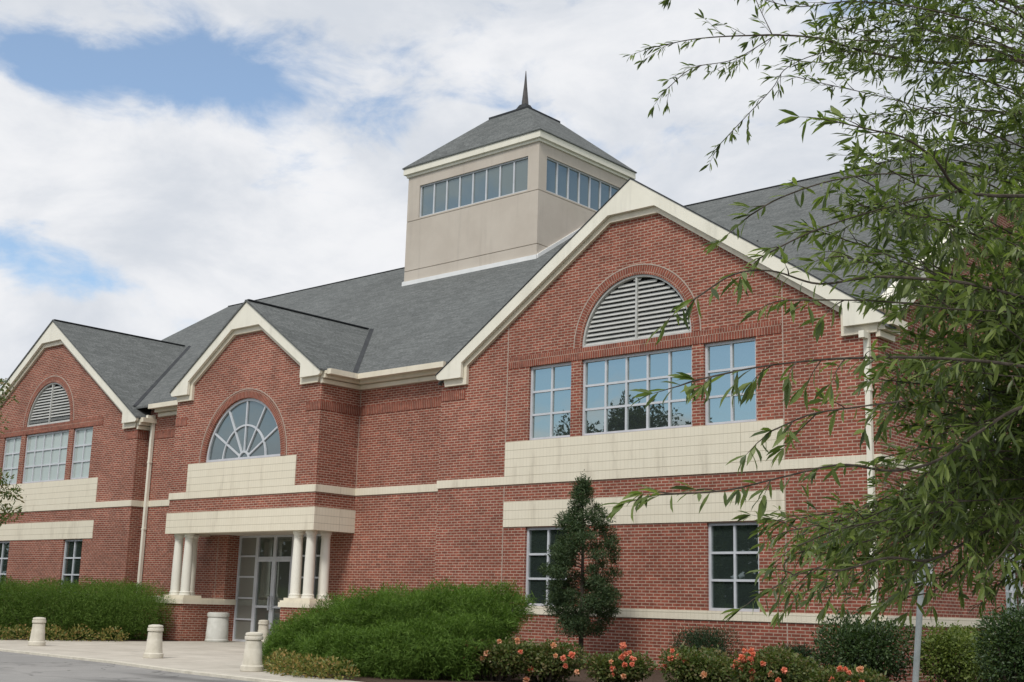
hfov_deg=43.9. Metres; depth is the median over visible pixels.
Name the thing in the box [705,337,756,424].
window
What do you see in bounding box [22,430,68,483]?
window
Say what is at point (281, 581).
door
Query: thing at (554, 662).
rose bush
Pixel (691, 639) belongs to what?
yew shrub
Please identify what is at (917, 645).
sign post
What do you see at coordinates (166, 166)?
sky
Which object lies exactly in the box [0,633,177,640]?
planting bed
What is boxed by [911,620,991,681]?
broadleaf shrub
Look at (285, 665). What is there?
flowering groundcover
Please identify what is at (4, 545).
window
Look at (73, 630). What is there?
flowering groundcover
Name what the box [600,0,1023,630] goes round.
willow oak
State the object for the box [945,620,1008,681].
broadleaf shrub
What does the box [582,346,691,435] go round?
window
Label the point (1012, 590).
window
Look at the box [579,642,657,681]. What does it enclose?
rose bush
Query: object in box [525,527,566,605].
window
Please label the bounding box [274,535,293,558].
transom window
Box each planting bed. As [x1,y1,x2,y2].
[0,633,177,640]
[279,665,999,681]
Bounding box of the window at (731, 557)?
[708,522,759,611]
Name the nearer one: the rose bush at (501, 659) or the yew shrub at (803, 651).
the rose bush at (501, 659)
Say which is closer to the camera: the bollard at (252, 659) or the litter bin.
the bollard at (252, 659)
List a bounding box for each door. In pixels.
[251,559,273,631]
[269,559,291,632]
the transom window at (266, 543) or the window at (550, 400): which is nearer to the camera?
the window at (550, 400)
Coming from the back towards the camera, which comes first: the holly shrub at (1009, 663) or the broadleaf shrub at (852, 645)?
the broadleaf shrub at (852, 645)
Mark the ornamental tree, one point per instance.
(5, 505)
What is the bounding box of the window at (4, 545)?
[0,541,9,587]
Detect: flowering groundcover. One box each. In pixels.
[0,623,129,641]
[262,646,359,679]
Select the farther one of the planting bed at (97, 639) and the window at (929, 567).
the planting bed at (97, 639)
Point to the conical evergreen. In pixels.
(563, 597)
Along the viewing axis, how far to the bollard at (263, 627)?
37.09 m
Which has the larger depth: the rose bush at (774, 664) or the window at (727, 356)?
the window at (727, 356)
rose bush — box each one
[456,636,537,680]
[512,638,591,681]
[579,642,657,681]
[654,642,738,681]
[723,641,818,681]
[803,661,893,681]
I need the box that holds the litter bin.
[205,612,229,641]
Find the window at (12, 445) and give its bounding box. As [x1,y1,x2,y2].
[1,436,20,484]
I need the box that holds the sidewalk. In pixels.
[0,640,358,681]
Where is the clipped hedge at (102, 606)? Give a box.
[0,574,178,639]
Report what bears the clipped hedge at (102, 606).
on the planting bed at (97, 639)
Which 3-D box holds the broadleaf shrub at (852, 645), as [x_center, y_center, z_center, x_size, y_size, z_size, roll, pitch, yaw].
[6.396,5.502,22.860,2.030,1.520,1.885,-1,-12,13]
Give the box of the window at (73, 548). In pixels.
[61,539,82,590]
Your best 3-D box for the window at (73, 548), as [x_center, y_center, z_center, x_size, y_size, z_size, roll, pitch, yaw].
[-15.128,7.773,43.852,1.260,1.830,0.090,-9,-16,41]
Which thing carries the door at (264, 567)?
in the library building
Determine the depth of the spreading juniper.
22.02 m
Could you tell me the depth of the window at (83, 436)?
44.77 m
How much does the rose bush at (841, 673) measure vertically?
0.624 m
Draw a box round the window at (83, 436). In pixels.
[70,427,92,479]
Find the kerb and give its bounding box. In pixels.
[0,648,291,681]
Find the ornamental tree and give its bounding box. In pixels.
[0,378,27,526]
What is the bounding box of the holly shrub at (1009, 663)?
[967,593,1023,681]
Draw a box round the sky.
[0,0,1023,387]
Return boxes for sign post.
[912,544,924,681]
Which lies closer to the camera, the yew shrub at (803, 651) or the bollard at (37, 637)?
the yew shrub at (803, 651)
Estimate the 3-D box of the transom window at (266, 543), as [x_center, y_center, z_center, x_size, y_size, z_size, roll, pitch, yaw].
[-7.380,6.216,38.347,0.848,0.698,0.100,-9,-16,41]
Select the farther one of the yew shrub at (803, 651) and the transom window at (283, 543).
the transom window at (283, 543)
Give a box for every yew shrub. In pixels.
[667,624,746,672]
[779,639,821,677]
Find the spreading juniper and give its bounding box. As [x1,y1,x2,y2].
[262,576,538,681]
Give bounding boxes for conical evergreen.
[537,469,624,664]
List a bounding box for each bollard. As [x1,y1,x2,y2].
[28,617,45,645]
[143,624,163,657]
[240,632,263,671]
[258,620,268,643]
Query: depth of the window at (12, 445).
48.04 m
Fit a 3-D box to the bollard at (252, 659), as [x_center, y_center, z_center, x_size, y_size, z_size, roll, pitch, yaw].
[-4.593,5.508,22.549,0.410,0.679,0.410,5,-12,-17]
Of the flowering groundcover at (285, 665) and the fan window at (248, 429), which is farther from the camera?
the fan window at (248, 429)
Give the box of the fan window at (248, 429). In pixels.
[206,398,279,462]
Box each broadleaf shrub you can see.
[810,604,928,681]
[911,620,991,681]
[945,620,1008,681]
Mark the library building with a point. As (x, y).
(454, 398)
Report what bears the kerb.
on the ground
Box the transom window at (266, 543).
[257,535,275,558]
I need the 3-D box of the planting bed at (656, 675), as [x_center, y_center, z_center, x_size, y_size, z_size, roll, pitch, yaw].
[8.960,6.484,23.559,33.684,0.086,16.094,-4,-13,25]
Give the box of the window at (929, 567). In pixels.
[909,533,932,584]
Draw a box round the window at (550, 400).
[529,362,570,439]
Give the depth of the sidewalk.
28.26 m
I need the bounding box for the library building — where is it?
[0,72,1023,681]
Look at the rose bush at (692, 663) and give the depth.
20.07 m
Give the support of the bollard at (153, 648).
on the sidewalk
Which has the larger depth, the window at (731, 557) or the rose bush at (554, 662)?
the window at (731, 557)
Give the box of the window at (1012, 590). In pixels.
[1004,543,1023,611]

